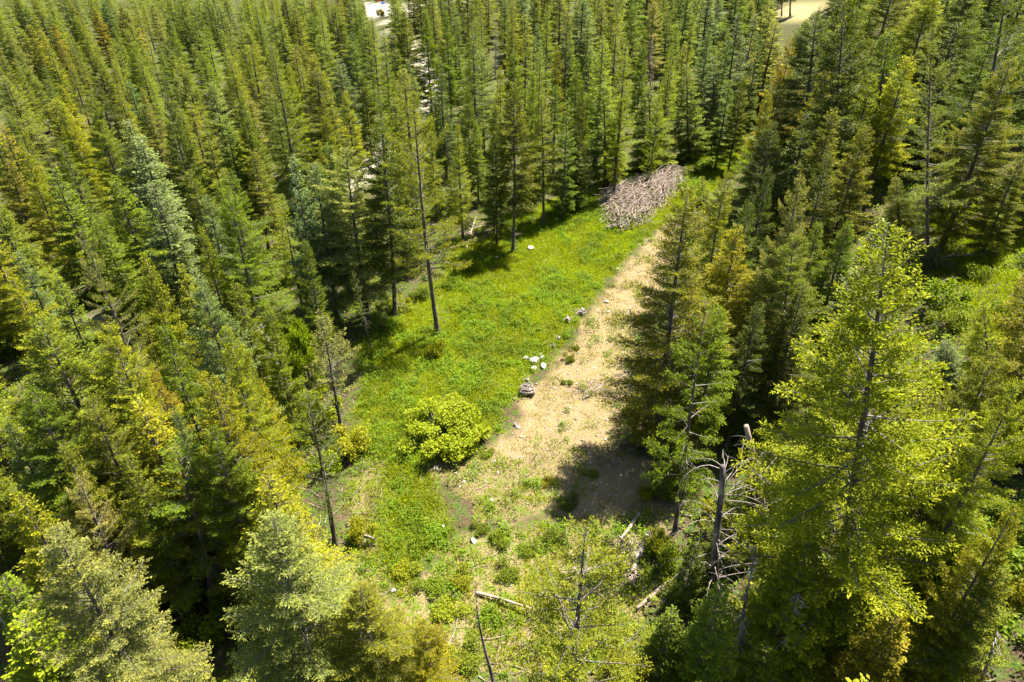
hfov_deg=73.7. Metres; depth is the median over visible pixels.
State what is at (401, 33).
fir tree
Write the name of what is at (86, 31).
larch tree
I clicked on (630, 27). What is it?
larch tree
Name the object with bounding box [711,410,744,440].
shrub
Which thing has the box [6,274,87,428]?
fir tree
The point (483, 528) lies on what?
shrub
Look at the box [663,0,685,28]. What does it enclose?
spruce tree
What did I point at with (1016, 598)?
shrub
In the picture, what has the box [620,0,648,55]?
fir tree
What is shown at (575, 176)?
spruce tree
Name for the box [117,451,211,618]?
fir tree
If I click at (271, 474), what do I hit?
fir tree
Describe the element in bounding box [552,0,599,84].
fir tree
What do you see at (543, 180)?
fir tree
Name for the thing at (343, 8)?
spruce tree
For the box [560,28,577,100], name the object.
larch tree
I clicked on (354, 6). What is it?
spruce tree
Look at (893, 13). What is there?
fir tree
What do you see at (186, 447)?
fir tree
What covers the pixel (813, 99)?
fir tree
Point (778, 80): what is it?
fir tree
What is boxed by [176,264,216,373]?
spruce tree
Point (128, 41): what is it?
larch tree
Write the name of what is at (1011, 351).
fir tree
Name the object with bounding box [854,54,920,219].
fir tree
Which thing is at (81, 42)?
fir tree
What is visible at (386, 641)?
fir tree
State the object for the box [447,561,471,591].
shrub
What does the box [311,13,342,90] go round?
larch tree
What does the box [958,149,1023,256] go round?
fir tree
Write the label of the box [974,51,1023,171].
fir tree
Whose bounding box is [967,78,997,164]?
larch tree
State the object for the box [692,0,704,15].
larch tree
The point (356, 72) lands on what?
spruce tree
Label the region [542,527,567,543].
shrub
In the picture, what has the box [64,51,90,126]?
larch tree
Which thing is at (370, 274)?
fir tree
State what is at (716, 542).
dead tree
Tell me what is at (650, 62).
dead tree
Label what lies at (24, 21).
spruce tree
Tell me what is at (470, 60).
larch tree
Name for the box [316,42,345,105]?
spruce tree
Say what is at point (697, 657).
spruce tree
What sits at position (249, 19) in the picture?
larch tree
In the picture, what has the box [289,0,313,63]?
spruce tree
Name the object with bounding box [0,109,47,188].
larch tree
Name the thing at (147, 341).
fir tree
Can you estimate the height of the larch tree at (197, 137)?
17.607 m
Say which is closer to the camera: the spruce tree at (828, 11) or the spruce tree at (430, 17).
the spruce tree at (828, 11)
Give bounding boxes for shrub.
[1,477,23,504]
[140,589,162,616]
[144,615,184,641]
[157,611,223,674]
[179,592,226,647]
[263,319,294,345]
[269,373,303,400]
[285,407,317,450]
[289,347,311,366]
[295,385,344,423]
[297,329,335,350]
[301,450,342,477]
[328,423,371,464]
[347,515,379,544]
[375,8,385,16]
[388,294,414,312]
[390,557,423,579]
[398,392,491,463]
[402,238,429,263]
[408,286,429,299]
[412,574,446,599]
[420,206,444,226]
[424,338,445,359]
[425,641,457,670]
[430,595,469,622]
[441,276,456,290]
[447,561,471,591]
[448,631,483,678]
[463,254,479,271]
[469,518,490,535]
[472,227,486,234]
[479,447,494,460]
[486,243,496,252]
[489,528,509,547]
[494,554,520,583]
[518,538,539,560]
[542,475,556,486]
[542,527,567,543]
[557,490,579,511]
[562,351,575,362]
[570,344,580,350]
[580,468,599,479]
[625,393,653,422]
[629,424,646,443]
[638,484,657,502]
[640,526,676,556]
[650,467,679,501]
[657,541,699,583]
[659,438,697,476]
[661,570,698,599]
[673,183,696,191]
[680,165,700,175]
[694,157,714,169]
[698,497,731,533]
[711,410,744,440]
[722,132,749,142]
[725,413,778,461]
[739,580,754,601]
[864,272,902,301]
[914,246,954,272]
[919,277,974,314]
[922,307,971,330]
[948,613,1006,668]
[953,412,1007,448]
[959,262,995,280]
[979,194,1023,209]
[986,298,1021,326]
[989,220,1016,233]
[994,566,1023,620]
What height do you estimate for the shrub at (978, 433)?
3.338 m
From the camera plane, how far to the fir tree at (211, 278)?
59.87 m
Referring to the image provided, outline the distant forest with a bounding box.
[0,0,722,31]
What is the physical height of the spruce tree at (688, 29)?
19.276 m
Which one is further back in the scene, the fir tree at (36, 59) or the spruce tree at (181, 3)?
the spruce tree at (181, 3)
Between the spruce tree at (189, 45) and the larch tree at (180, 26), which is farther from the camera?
the larch tree at (180, 26)
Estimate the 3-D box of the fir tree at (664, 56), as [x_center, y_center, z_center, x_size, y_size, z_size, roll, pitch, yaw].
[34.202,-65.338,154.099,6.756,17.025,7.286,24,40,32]
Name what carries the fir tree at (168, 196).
on the ground at (464, 508)
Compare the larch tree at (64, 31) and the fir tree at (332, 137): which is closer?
the fir tree at (332, 137)
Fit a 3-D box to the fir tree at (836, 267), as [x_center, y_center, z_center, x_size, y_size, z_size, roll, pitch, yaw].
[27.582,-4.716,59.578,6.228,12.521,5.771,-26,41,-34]
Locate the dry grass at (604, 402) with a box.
[337,219,669,680]
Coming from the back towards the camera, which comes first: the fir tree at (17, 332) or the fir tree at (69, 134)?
the fir tree at (69, 134)
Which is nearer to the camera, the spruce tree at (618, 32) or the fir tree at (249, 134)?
the fir tree at (249, 134)
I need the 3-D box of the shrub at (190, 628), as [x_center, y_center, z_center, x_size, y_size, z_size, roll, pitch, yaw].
[-18.292,17.046,40.982,3.059,3.116,3.094,-23,39,-31]
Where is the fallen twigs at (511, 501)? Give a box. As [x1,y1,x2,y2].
[305,157,737,681]
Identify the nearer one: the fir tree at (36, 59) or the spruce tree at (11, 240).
the spruce tree at (11, 240)
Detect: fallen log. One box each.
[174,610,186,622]
[466,217,475,248]
[475,591,542,613]
[582,371,620,398]
[611,512,640,551]
[629,529,653,573]
[636,579,668,611]
[942,252,992,256]
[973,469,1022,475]
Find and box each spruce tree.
[0,9,18,50]
[0,122,59,226]
[0,133,27,199]
[0,204,71,328]
[0,319,16,359]
[0,570,109,678]
[1,609,119,681]
[2,37,21,90]
[6,7,28,52]
[13,0,41,46]
[13,249,80,386]
[14,0,31,30]
[15,0,37,38]
[19,29,40,76]
[25,25,58,84]
[29,10,54,59]
[31,0,49,35]
[37,11,55,55]
[44,0,68,37]
[45,14,73,74]
[46,46,79,113]
[50,9,68,49]
[52,273,123,401]
[57,0,85,43]
[62,107,106,196]
[64,0,78,30]
[68,34,91,81]
[71,42,99,92]
[72,0,95,47]
[72,16,94,57]
[74,1,92,32]
[89,219,127,310]
[101,0,118,41]
[104,0,120,33]
[111,27,131,78]
[114,119,186,241]
[117,12,138,44]
[121,8,152,68]
[127,24,153,75]
[128,393,226,592]
[135,103,176,177]
[149,4,169,54]
[150,0,166,33]
[156,40,169,67]
[165,0,186,46]
[172,0,190,36]
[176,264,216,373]
[177,0,198,38]
[179,0,194,24]
[183,17,205,68]
[187,5,214,63]
[188,16,210,81]
[190,167,220,219]
[195,0,208,35]
[199,115,238,231]
[200,0,224,46]
[209,0,229,36]
[213,4,236,56]
[219,115,257,213]
[222,51,243,107]
[223,0,238,41]
[229,100,272,183]
[230,131,263,206]
[236,22,262,69]
[238,6,253,44]
[243,1,261,41]
[264,15,290,64]
[273,17,302,92]
[280,0,297,50]
[280,0,306,46]
[287,2,307,50]
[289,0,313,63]
[295,0,310,25]
[304,0,326,45]
[312,35,337,109]
[313,70,346,147]
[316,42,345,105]
[330,58,368,151]
[337,0,349,19]
[338,0,369,20]
[342,32,376,112]
[347,0,362,70]
[347,44,375,125]
[376,97,422,194]
[382,33,411,102]
[384,50,410,109]
[386,4,411,71]
[398,59,426,137]
[407,0,422,33]
[412,0,426,34]
[412,1,424,20]
[419,0,445,46]
[421,0,440,20]
[438,0,465,57]
[445,46,468,104]
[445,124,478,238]
[451,0,466,38]
[469,0,484,35]
[473,46,491,122]
[475,0,500,43]
[490,0,507,27]
[496,0,511,32]
[501,0,515,43]
[505,14,535,87]
[506,2,522,61]
[507,0,535,54]
[520,0,532,39]
[525,0,554,26]
[527,24,546,109]
[530,47,551,92]
[543,0,577,78]
[549,99,578,219]
[550,12,576,122]
[555,0,573,17]
[557,124,586,212]
[560,14,581,52]
[569,16,594,120]
[570,0,591,14]
[574,0,594,67]
[577,46,596,136]
[584,82,632,186]
[586,0,600,16]
[587,35,606,125]
[592,0,607,53]
[595,0,627,59]
[602,12,628,77]
[604,32,633,120]
[605,0,629,27]
[626,84,677,174]
[632,604,689,681]
[636,0,652,29]
[647,580,737,681]
[656,73,679,112]
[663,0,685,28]
[665,64,713,163]
[668,0,697,70]
[670,1,695,59]
[671,16,694,121]
[673,0,704,75]
[688,27,712,139]
[692,0,718,58]
[696,46,718,91]
[696,56,729,151]
[699,0,725,54]
[702,45,730,142]
[703,12,750,136]
[703,80,734,169]
[709,0,724,20]
[713,0,742,31]
[719,533,842,681]
[725,191,756,245]
[727,639,786,681]
[730,19,790,127]
[731,0,756,23]
[731,13,759,112]
[732,34,763,138]
[735,9,778,107]
[752,0,780,41]
[768,110,816,221]
[781,20,810,91]
[790,584,859,681]
[813,217,890,367]
[813,601,910,681]
[815,0,844,47]
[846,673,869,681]
[862,0,917,89]
[890,22,963,174]
[903,0,953,34]
[915,0,957,91]
[920,338,968,411]
[944,0,1021,67]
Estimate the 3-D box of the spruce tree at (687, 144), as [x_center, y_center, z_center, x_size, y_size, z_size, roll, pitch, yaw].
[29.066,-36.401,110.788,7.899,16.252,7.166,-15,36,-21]
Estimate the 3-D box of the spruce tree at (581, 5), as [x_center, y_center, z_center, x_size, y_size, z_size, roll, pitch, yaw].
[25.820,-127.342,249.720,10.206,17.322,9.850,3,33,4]
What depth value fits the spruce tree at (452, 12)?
184.91 m
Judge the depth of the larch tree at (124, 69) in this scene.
164.61 m
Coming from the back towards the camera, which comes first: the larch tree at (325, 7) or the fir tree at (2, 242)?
the larch tree at (325, 7)
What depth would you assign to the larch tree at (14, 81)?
153.21 m
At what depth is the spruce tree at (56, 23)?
252.38 m
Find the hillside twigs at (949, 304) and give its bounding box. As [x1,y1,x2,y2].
[810,185,1023,520]
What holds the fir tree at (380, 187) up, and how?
on the ground at (464, 508)
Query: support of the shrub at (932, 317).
on the ground at (464, 508)
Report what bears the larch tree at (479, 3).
on the ground at (464, 508)
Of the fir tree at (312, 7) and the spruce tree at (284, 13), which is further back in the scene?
the spruce tree at (284, 13)
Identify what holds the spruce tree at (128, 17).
on the ground at (464, 508)
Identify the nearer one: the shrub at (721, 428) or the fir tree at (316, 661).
the fir tree at (316, 661)
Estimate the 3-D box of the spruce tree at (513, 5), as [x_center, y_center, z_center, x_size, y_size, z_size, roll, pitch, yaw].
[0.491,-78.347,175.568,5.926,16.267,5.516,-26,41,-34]
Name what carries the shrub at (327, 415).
on the ground at (464, 508)
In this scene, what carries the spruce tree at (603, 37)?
on the ground at (464, 508)
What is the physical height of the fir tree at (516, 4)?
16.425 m
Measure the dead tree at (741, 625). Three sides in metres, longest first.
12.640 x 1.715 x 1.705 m
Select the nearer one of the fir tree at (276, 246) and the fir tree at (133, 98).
the fir tree at (276, 246)
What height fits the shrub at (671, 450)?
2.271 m
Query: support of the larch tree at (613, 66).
on the ground at (464, 508)
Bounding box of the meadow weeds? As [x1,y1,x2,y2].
[331,138,760,679]
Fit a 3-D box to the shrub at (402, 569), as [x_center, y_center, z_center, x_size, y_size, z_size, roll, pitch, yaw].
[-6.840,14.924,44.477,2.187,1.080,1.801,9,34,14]
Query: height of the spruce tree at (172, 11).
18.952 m
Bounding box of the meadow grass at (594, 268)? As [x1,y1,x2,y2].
[328,140,1023,680]
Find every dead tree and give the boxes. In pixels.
[44,119,59,169]
[257,323,295,452]
[349,240,372,326]
[474,581,494,681]
[492,16,500,79]
[645,41,653,94]
[666,449,768,618]
[728,543,759,660]
[731,424,778,557]
[775,594,805,678]
[963,630,1006,681]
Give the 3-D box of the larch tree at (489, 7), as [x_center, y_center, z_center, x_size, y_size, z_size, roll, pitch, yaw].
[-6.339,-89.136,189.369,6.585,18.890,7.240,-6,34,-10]
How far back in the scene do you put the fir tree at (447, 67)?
129.32 m
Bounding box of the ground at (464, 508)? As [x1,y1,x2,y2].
[0,0,1023,681]
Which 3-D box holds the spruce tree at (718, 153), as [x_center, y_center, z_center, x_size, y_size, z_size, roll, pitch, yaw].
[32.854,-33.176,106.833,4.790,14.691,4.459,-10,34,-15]
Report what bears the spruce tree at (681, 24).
on the ground at (464, 508)
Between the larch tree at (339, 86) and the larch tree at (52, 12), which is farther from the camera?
the larch tree at (52, 12)
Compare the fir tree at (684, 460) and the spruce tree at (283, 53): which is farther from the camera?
the spruce tree at (283, 53)
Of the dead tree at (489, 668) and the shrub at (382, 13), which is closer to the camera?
the dead tree at (489, 668)
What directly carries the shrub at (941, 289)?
on the ground at (464, 508)
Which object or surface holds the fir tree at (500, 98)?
on the ground at (464, 508)
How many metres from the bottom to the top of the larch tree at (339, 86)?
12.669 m
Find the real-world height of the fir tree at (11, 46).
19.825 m
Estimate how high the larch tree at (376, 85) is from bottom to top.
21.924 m
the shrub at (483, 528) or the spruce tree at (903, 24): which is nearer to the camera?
the shrub at (483, 528)
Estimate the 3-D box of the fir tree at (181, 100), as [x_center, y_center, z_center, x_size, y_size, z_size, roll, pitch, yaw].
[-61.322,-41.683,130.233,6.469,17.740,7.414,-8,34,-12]
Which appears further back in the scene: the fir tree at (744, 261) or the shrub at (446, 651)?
the fir tree at (744, 261)
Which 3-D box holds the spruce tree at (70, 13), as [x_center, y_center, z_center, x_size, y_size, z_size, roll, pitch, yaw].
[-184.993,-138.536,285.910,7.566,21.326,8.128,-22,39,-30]
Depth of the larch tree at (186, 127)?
107.45 m
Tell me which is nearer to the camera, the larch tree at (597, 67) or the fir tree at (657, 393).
the fir tree at (657, 393)
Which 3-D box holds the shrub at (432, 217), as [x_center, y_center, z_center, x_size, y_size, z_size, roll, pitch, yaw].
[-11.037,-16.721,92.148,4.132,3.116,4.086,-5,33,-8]
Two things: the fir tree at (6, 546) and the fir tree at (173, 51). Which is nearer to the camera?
the fir tree at (6, 546)
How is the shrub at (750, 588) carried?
on the ground at (464, 508)
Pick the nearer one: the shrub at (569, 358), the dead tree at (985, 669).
the dead tree at (985, 669)
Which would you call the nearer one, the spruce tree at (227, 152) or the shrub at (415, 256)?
the shrub at (415, 256)
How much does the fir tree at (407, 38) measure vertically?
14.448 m
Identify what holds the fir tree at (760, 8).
on the ground at (464, 508)
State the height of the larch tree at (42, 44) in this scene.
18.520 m
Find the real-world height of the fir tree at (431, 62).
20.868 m
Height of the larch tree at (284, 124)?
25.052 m
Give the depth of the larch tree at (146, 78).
152.00 m
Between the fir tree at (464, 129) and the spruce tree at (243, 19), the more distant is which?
the spruce tree at (243, 19)
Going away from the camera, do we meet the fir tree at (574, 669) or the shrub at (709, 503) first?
the fir tree at (574, 669)
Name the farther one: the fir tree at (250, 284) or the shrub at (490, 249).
the shrub at (490, 249)
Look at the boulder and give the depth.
64.73 m
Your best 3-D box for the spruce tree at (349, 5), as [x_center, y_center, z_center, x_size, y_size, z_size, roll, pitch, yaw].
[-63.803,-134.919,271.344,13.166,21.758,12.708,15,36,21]
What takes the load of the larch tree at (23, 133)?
on the ground at (464, 508)
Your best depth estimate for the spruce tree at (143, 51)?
209.95 m
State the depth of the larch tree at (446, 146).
101.30 m
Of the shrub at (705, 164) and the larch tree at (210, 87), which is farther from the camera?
the larch tree at (210, 87)
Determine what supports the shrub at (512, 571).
on the ground at (464, 508)
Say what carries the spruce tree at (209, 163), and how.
on the ground at (464, 508)
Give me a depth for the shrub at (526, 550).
45.77 m
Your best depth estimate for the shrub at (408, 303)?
73.44 m
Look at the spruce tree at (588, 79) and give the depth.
120.07 m
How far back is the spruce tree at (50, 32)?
219.08 m
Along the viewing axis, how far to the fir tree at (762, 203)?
63.39 m
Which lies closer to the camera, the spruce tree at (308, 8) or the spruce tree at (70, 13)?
the spruce tree at (308, 8)
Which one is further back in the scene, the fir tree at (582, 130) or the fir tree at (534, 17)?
the fir tree at (534, 17)
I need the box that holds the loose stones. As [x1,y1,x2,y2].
[357,244,657,609]
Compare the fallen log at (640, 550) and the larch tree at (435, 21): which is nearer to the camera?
the fallen log at (640, 550)
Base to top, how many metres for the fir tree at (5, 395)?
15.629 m
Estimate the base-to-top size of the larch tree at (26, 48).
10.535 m
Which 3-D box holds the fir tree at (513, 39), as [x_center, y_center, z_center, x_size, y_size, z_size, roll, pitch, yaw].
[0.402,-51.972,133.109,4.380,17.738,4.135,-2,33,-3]
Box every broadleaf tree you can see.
[279,317,324,392]
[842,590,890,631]
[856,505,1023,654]
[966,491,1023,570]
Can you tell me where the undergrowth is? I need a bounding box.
[0,12,1023,681]
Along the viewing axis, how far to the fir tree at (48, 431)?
46.53 m
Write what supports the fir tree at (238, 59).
on the ground at (464, 508)
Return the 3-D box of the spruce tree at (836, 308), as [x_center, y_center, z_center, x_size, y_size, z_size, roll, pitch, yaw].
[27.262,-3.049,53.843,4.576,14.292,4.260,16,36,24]
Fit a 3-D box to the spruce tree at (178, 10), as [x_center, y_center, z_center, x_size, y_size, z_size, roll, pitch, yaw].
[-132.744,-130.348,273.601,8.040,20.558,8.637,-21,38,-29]
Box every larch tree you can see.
[0,12,19,50]
[0,24,18,62]
[0,49,13,81]
[0,69,47,164]
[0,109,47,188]
[7,65,41,135]
[11,110,71,209]
[12,58,43,111]
[16,67,49,141]
[17,52,46,107]
[21,35,34,61]
[28,173,68,237]
[38,31,70,91]
[41,67,64,114]
[42,78,91,167]
[46,103,73,162]
[47,0,63,32]
[55,19,73,57]
[56,141,113,253]
[57,42,82,100]
[58,14,75,60]
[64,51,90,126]
[66,35,93,102]
[66,199,89,245]
[77,53,97,105]
[78,15,105,69]
[88,0,102,40]
[94,42,112,100]
[99,120,125,183]
[108,47,127,88]
[110,40,123,70]
[110,60,132,111]
[112,38,137,122]
[112,61,137,122]
[113,20,127,55]
[113,82,164,193]
[117,37,131,76]
[122,29,158,108]
[122,101,143,149]
[133,0,147,42]
[135,58,174,149]
[140,6,156,53]
[140,23,150,55]
[143,65,165,126]
[145,34,163,95]
[157,6,167,40]
[157,26,174,76]
[157,42,173,103]
[159,75,178,116]
[168,50,188,102]
[172,58,210,128]
[173,1,196,49]
[176,108,219,191]
[177,106,201,165]
[184,102,221,195]
[191,45,209,107]
[200,3,210,41]
[200,25,226,96]
[202,31,212,62]
[206,45,221,85]
[206,63,228,122]
[208,2,227,55]
[218,29,234,93]
[223,19,243,60]
[223,56,269,144]
[227,36,244,102]
[230,469,359,633]
[231,10,259,56]
[235,29,261,107]
[235,69,256,118]
[242,0,262,49]
[243,45,279,141]
[248,2,263,48]
[252,3,271,67]
[253,5,270,60]
[259,0,270,34]
[260,0,272,34]
[261,9,273,45]
[263,97,307,194]
[265,42,294,136]
[266,40,315,213]
[268,10,292,79]
[269,0,280,31]
[273,0,283,27]
[274,37,285,83]
[275,193,306,314]
[276,6,293,57]
[287,4,317,77]
[289,47,321,124]
[291,383,351,547]
[297,65,320,150]
[299,0,312,36]
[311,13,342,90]
[312,1,338,56]
[323,0,332,29]
[325,0,342,50]
[330,0,347,29]
[335,67,345,115]
[343,0,357,44]
[350,273,374,348]
[351,6,379,72]
[355,0,367,44]
[356,30,374,89]
[365,16,389,129]
[368,86,394,196]
[371,20,378,39]
[377,24,397,130]
[383,0,400,47]
[385,0,402,35]
[386,68,439,216]
[388,0,402,27]
[388,83,415,163]
[422,0,449,75]
[430,60,461,181]
[431,2,442,53]
[436,0,461,66]
[437,0,448,24]
[450,16,466,82]
[454,18,496,143]
[457,32,490,167]
[460,4,479,90]
[461,23,483,95]
[468,0,485,28]
[470,9,495,86]
[478,0,499,52]
[493,0,514,74]
[500,0,522,79]
[511,31,540,134]
[521,37,548,120]
[528,0,545,46]
[528,53,546,156]
[534,5,556,108]
[541,13,552,48]
[552,0,568,38]
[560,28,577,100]
[572,0,583,26]
[574,40,625,170]
[587,0,599,29]
[590,0,607,43]
[591,0,611,78]
[594,23,633,148]
[595,0,629,77]
[604,38,635,199]
[624,0,637,43]
[647,0,664,47]
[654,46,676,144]
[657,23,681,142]
[667,0,689,47]
[668,0,675,34]
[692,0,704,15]
[694,0,709,46]
[697,0,716,34]
[728,0,747,37]
[748,0,771,64]
[784,57,821,154]
[801,9,841,92]
[821,0,841,26]
[847,0,879,70]
[853,107,893,186]
[873,175,922,236]
[934,0,982,88]
[937,2,965,63]
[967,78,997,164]
[981,16,1004,68]
[997,0,1023,63]
[999,43,1023,113]
[1004,88,1023,140]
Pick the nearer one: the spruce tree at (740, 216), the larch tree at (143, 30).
the spruce tree at (740, 216)
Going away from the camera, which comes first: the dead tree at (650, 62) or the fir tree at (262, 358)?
the fir tree at (262, 358)
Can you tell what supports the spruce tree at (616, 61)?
on the ground at (464, 508)
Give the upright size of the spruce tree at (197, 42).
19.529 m
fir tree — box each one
[0,75,60,175]
[0,159,59,268]
[0,198,75,315]
[0,212,57,300]
[0,241,61,350]
[0,313,182,569]
[0,364,40,462]
[0,383,40,483]
[0,454,38,566]
[1,418,69,563]
[4,29,48,97]
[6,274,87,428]
[9,489,175,667]
[16,383,125,589]
[18,143,85,281]
[18,520,214,681]
[21,381,80,499]
[22,70,53,133]
[24,4,43,51]
[30,37,56,94]
[46,56,81,102]
[46,166,120,304]
[48,98,114,205]
[51,23,73,74]
[56,438,176,625]
[56,470,153,615]
[57,84,91,145]
[58,98,120,224]
[69,1,91,45]
[70,393,195,605]
[74,227,168,423]
[76,21,101,72]
[82,90,138,221]
[82,215,149,336]
[83,319,198,499]
[84,112,116,153]
[88,86,135,178]
[89,54,123,131]
[90,7,121,64]
[92,451,146,550]
[100,1,117,45]
[105,209,148,298]
[106,177,193,311]
[116,4,147,59]
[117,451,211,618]
[120,81,160,140]
[121,436,264,616]
[127,42,166,99]
[127,49,166,123]
[130,129,166,204]
[131,135,203,279]
[135,315,170,381]
[137,253,215,443]
[140,87,179,191]
[142,180,215,333]
[143,368,203,456]
[155,324,236,499]
[158,34,194,99]
[161,92,221,243]
[165,15,190,69]
[168,30,196,87]
[171,405,236,595]
[173,75,205,157]
[176,70,231,170]
[178,372,325,602]
[179,5,196,54]
[179,276,285,468]
[183,169,240,289]
[187,54,234,132]
[194,423,273,628]
[195,193,253,315]
[197,226,254,373]
[198,83,239,179]
[205,169,284,309]
[210,186,297,369]
[213,179,250,261]
[214,324,311,512]
[219,507,407,681]
[220,85,241,140]
[228,280,283,412]
[234,150,284,250]
[235,53,246,81]
[236,29,282,111]
[237,90,284,206]
[237,344,298,491]
[239,98,274,163]
[246,427,310,551]
[252,119,269,155]
[256,75,293,176]
[256,379,309,493]
[258,51,299,111]
[260,305,311,455]
[268,213,297,281]
[277,31,293,81]
[281,63,319,179]
[283,162,358,321]
[285,43,313,110]
[286,154,342,326]
[296,68,365,177]
[296,240,341,376]
[300,642,333,681]
[301,13,337,72]
[301,53,355,153]
[301,146,406,321]
[308,0,330,58]
[309,160,335,237]
[311,142,387,295]
[311,577,440,681]
[316,142,344,207]
[317,96,347,197]
[322,4,353,89]
[336,90,373,187]
[340,8,355,68]
[349,3,378,75]
[355,118,434,317]
[357,27,390,99]
[357,73,381,161]
[369,290,393,331]
[381,76,477,335]
[382,80,420,141]
[388,4,433,107]
[391,15,415,63]
[392,154,435,266]
[401,618,465,681]
[409,9,446,112]
[419,115,448,226]
[421,92,456,159]
[433,10,460,120]
[441,166,459,219]
[448,0,495,61]
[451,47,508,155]
[455,86,482,197]
[464,120,491,203]
[477,138,509,233]
[478,102,515,245]
[479,48,497,76]
[488,80,541,252]
[489,67,512,170]
[501,53,528,142]
[503,1,532,43]
[504,26,523,115]
[507,514,655,681]
[512,70,546,212]
[517,93,564,224]
[521,116,538,184]
[522,0,545,67]
[534,0,558,56]
[540,84,569,174]
[546,44,566,128]
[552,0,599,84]
[562,59,585,146]
[565,83,593,205]
[589,185,742,454]
[590,647,634,681]
[591,10,624,101]
[592,0,614,34]
[601,96,628,189]
[616,5,647,97]
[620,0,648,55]
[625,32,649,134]
[635,0,669,55]
[635,1,665,90]
[638,83,666,180]
[639,135,662,173]
[639,300,684,361]
[640,289,737,534]
[642,10,665,77]
[649,0,673,53]
[649,11,679,85]
[660,537,709,614]
[665,44,692,104]
[668,304,740,467]
[679,171,741,314]
[687,223,758,394]
[688,35,715,106]
[693,219,730,291]
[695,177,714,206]
[696,477,750,575]
[704,199,760,336]
[705,28,732,67]
[707,33,741,90]
[709,41,727,77]
[711,0,749,62]
[711,120,792,269]
[715,233,831,402]
[716,76,748,171]
[716,299,772,447]
[723,219,983,672]
[725,166,776,323]
[729,174,813,383]
[729,434,788,541]
[731,1,757,62]
[732,90,773,201]
[738,1,777,85]
[738,66,788,208]
[743,0,769,40]
[745,279,815,430]
[746,10,855,179]
[750,36,802,157]
[755,50,773,83]
[757,107,848,272]
[770,66,839,205]
[771,221,832,327]
[773,151,843,288]
[774,0,787,15]
[780,0,795,15]
[780,50,814,132]
[783,373,867,482]
[784,19,814,73]
[792,0,879,238]
[793,47,862,138]
[794,219,855,343]
[801,124,874,294]
[803,6,875,150]
[813,301,913,405]
[816,72,887,225]
[826,0,871,50]
[831,0,920,117]
[838,0,876,24]
[838,30,917,200]
[842,348,1019,580]
[844,39,880,144]
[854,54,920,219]
[859,0,952,142]
[859,1,877,24]
[867,0,917,59]
[873,0,893,26]
[880,0,943,99]
[885,377,1023,631]
[895,25,977,271]
[896,0,990,147]
[897,502,1022,681]
[904,427,962,519]
[904,559,1020,681]
[907,56,1023,252]
[918,0,1023,210]
[921,388,945,450]
[935,21,990,114]
[936,22,1002,156]
[952,271,1023,464]
[952,300,1023,411]
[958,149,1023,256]
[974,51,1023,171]
[980,0,1023,50]
[991,2,1023,21]
[1009,30,1023,77]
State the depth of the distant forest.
316.52 m
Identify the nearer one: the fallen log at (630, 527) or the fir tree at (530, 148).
the fallen log at (630, 527)
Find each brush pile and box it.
[463,224,495,242]
[563,566,594,588]
[564,376,622,401]
[593,162,695,231]
[612,532,647,597]
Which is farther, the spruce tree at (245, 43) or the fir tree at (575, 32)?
the spruce tree at (245, 43)
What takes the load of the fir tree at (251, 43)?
on the ground at (464, 508)
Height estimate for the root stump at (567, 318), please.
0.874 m
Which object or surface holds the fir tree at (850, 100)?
on the ground at (464, 508)
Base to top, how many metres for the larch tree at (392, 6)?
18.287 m
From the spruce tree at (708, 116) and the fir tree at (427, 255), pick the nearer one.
the fir tree at (427, 255)
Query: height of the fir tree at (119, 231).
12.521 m
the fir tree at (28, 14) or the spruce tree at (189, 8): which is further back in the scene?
the spruce tree at (189, 8)
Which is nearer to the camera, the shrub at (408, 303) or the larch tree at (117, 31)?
the shrub at (408, 303)
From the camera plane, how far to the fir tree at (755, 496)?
42.79 m
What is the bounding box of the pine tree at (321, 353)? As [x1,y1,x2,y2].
[300,309,360,424]
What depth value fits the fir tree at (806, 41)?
150.56 m
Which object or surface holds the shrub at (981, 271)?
on the ground at (464, 508)
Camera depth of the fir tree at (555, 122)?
104.11 m
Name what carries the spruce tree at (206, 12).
on the ground at (464, 508)
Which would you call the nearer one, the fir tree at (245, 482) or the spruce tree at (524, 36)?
the fir tree at (245, 482)
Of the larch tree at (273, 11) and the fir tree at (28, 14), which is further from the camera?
the larch tree at (273, 11)
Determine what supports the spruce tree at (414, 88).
on the ground at (464, 508)
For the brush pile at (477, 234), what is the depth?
88.59 m
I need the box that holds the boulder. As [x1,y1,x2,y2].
[529,357,538,363]
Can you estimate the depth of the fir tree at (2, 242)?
78.45 m
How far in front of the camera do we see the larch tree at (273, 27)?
184.32 m
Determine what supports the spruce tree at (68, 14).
on the ground at (464, 508)
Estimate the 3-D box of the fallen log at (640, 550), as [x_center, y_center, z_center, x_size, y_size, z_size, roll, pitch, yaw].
[8.927,14.188,45.647,1.118,0.544,3.941,16,36,23]
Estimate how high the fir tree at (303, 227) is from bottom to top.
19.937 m
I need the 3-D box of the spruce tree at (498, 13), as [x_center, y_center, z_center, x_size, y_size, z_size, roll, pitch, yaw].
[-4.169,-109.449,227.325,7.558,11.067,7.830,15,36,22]
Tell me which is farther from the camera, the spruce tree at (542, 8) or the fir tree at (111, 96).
the spruce tree at (542, 8)
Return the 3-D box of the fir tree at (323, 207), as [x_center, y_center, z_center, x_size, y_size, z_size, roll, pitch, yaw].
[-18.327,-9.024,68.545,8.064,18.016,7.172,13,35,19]
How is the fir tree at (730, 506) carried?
on the ground at (464, 508)
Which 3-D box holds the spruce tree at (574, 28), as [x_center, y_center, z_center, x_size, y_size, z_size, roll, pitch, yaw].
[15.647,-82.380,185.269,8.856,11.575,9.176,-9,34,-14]
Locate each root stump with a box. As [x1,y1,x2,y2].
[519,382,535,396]
[562,315,574,323]
[576,307,586,314]

